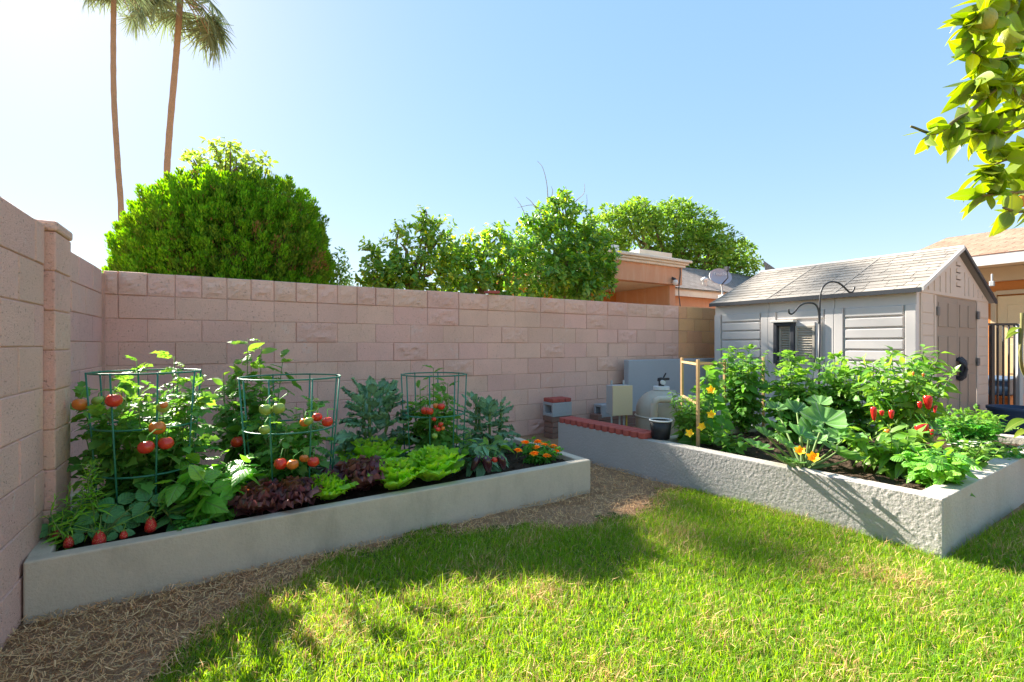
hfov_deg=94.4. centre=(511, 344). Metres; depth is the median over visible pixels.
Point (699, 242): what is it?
dense tree
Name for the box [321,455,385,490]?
lettuce
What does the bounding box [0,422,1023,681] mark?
ground
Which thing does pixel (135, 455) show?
tomato plant
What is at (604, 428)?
edging brick
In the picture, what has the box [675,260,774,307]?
shingle house
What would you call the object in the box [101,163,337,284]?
arborvitae bush
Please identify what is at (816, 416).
squash plant
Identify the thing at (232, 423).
tomato plant
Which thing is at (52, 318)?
block wall
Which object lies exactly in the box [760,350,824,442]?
tomato plant
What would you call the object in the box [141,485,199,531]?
leafy seedling
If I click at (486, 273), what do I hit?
citrus tree
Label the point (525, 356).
block wall
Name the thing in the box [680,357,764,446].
wood trellis
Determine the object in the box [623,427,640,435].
edging brick
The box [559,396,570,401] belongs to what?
edging brick
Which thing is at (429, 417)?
tomato cage
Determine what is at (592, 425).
edging brick
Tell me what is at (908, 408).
pepper plant
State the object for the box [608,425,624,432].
edging brick
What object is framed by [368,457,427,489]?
lettuce
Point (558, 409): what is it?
cinder block
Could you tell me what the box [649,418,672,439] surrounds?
plant pot
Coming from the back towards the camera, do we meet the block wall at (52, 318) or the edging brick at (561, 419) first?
the edging brick at (561, 419)
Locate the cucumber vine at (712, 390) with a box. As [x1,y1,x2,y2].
[674,361,734,445]
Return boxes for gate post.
[1016,324,1023,405]
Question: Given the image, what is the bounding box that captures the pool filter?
[634,373,695,435]
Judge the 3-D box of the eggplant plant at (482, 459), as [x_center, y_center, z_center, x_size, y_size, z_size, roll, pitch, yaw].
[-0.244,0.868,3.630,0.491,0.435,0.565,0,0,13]
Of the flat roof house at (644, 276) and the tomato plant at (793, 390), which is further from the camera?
the flat roof house at (644, 276)
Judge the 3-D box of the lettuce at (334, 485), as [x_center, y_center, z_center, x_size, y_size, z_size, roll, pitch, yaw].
[-1.129,0.876,2.919,0.340,0.174,0.352,0,0,-31]
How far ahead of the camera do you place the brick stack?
6.74 m
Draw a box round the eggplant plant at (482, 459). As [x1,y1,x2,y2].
[455,430,514,476]
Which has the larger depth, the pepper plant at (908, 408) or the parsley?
the pepper plant at (908, 408)
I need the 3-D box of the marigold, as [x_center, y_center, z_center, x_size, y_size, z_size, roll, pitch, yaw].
[0.235,0.916,3.928,0.476,0.253,0.455,0,0,-31]
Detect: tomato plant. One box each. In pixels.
[67,350,223,528]
[197,339,302,482]
[238,387,333,481]
[398,365,466,457]
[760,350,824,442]
[806,349,887,446]
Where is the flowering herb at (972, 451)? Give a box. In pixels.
[929,428,1009,467]
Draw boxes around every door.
[612,385,632,415]
[936,296,956,427]
[956,299,979,424]
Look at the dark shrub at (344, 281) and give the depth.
6.67 m
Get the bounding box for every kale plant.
[316,376,422,474]
[455,395,520,453]
[456,391,487,448]
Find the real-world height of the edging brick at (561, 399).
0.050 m
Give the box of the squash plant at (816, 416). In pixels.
[743,395,867,469]
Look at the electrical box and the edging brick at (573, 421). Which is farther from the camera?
the electrical box
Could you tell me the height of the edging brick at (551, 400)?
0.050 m
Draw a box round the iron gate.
[988,323,1017,404]
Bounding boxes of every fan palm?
[77,0,153,245]
[117,0,236,182]
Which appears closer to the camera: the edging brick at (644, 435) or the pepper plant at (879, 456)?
the pepper plant at (879, 456)
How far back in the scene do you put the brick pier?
6.03 m
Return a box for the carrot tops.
[934,404,1018,446]
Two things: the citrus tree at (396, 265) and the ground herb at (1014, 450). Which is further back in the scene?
the citrus tree at (396, 265)
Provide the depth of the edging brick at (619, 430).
4.50 m
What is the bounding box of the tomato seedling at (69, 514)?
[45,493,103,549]
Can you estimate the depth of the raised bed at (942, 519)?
3.28 m
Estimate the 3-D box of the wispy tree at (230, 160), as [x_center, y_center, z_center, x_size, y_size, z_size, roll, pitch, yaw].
[-3.831,-0.772,6.312,1.522,3.955,0.765,0,0,11]
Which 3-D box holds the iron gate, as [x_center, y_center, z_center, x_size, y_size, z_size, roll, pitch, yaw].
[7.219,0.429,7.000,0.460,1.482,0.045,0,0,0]
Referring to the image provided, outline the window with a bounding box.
[770,320,821,364]
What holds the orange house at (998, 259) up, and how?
on the ground at (148, 616)
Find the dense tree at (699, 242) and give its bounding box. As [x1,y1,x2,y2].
[582,195,763,291]
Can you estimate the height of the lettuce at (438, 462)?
0.246 m
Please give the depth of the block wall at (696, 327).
8.03 m
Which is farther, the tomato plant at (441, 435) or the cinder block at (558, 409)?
the cinder block at (558, 409)
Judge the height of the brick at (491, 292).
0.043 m
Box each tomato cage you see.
[84,368,201,534]
[237,373,340,505]
[401,372,466,475]
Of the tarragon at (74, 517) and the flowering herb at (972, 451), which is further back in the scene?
the flowering herb at (972, 451)
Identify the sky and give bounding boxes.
[0,0,1023,293]
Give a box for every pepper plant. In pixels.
[836,421,937,479]
[846,344,961,447]
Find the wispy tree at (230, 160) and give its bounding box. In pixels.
[178,136,278,176]
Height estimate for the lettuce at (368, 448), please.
0.269 m
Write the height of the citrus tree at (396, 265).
3.218 m
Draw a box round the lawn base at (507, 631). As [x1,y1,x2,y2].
[144,486,1023,681]
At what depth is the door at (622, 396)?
5.80 m
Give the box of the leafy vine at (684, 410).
[666,391,716,445]
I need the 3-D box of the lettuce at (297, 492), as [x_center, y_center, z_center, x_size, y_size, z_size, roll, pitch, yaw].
[-1.278,0.871,2.794,0.422,0.181,0.404,0,0,-31]
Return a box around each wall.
[0,196,104,648]
[103,270,678,482]
[624,358,714,423]
[678,306,714,358]
[997,295,1023,375]
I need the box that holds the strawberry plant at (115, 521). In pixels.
[39,488,163,548]
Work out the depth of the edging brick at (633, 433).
4.35 m
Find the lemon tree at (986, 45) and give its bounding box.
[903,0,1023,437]
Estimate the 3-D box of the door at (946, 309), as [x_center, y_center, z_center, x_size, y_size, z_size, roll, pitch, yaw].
[5.486,0.273,5.989,0.817,1.735,0.075,0,0,-33]
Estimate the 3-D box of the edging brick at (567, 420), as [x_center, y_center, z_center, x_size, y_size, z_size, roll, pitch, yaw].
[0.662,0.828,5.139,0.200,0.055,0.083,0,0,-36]
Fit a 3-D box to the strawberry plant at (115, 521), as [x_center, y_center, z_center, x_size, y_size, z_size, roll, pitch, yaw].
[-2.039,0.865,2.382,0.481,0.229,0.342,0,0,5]
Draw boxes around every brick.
[484,290,499,293]
[544,397,558,402]
[551,397,564,401]
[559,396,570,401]
[559,416,574,422]
[565,417,579,423]
[571,418,585,424]
[576,419,591,426]
[582,420,598,427]
[589,421,606,428]
[595,422,612,429]
[602,424,618,431]
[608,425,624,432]
[615,426,633,434]
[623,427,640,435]
[630,429,647,437]
[638,430,651,438]
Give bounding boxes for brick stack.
[590,411,635,426]
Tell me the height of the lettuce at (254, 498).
0.192 m
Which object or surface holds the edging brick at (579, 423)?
on the raised bed at (942, 519)
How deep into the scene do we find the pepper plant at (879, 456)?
3.32 m
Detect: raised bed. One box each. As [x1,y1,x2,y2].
[23,437,589,624]
[558,419,1023,559]
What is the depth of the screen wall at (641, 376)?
7.21 m
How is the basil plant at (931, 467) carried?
on the raised bed at (942, 519)
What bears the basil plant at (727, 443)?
on the raised bed at (942, 519)
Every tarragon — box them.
[40,482,95,549]
[64,457,117,541]
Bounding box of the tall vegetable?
[717,344,771,435]
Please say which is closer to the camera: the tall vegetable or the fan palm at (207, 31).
the tall vegetable
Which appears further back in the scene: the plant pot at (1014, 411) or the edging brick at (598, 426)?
the plant pot at (1014, 411)
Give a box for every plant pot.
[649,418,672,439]
[985,404,1023,435]
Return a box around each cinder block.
[543,401,571,416]
[594,403,610,417]
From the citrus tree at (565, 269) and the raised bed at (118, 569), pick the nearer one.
the raised bed at (118, 569)
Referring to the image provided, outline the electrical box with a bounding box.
[606,380,632,425]
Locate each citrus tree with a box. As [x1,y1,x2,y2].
[354,204,479,292]
[439,220,540,296]
[504,162,622,300]
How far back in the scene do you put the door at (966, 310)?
6.39 m
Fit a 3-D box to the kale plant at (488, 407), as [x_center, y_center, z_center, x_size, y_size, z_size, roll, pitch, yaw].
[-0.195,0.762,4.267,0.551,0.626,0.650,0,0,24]
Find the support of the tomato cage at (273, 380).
on the raised bed at (118, 569)
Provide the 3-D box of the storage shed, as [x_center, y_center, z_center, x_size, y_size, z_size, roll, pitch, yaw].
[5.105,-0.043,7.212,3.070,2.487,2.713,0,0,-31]
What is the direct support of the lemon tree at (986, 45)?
on the lawn base at (507, 631)
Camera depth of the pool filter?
5.81 m
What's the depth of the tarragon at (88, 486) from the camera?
2.34 m
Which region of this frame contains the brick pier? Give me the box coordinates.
[543,415,566,438]
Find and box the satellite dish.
[709,266,731,297]
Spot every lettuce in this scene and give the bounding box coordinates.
[227,477,284,516]
[269,475,323,511]
[311,470,358,500]
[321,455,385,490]
[334,435,409,461]
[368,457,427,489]
[404,444,465,481]
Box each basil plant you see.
[151,449,268,524]
[708,429,758,454]
[885,442,984,496]
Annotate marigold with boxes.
[512,436,563,464]
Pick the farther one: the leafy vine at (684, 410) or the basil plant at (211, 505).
the leafy vine at (684, 410)
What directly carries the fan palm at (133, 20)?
on the ground at (148, 616)
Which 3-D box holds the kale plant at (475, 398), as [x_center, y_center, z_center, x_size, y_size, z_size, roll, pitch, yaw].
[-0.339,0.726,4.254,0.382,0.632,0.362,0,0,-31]
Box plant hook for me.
[788,281,855,383]
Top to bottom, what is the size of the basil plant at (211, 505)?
0.487 m
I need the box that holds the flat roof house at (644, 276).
[496,245,691,305]
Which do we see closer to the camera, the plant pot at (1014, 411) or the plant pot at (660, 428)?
the plant pot at (660, 428)
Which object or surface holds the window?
in the storage shed
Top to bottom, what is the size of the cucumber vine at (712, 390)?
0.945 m
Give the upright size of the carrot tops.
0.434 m
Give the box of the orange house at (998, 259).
[918,227,1023,375]
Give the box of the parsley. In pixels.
[168,515,208,531]
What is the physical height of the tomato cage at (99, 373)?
0.890 m
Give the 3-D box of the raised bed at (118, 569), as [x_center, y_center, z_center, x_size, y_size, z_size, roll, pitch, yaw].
[-1.074,1.093,3.385,3.399,0.315,1.260,0,0,-31]
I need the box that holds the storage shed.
[709,245,997,427]
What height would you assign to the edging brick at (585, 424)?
0.055 m
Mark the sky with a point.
(789, 120)
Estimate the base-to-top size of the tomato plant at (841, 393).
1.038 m
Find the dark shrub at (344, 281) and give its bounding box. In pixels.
[332,246,356,285]
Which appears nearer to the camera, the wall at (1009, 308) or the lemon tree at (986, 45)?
the lemon tree at (986, 45)
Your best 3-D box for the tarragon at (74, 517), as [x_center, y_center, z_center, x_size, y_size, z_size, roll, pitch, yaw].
[-2.136,0.822,2.257,0.175,0.323,0.214,0,0,26]
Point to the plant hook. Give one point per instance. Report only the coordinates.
(819, 314)
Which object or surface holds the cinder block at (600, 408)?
on the brick stack
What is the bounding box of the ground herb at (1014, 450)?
[955,439,1023,460]
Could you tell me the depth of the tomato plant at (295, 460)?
2.99 m
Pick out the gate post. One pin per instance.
(1019, 388)
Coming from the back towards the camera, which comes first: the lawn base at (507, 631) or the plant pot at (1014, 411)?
the plant pot at (1014, 411)
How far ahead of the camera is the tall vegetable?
4.79 m
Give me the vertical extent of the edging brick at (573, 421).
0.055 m

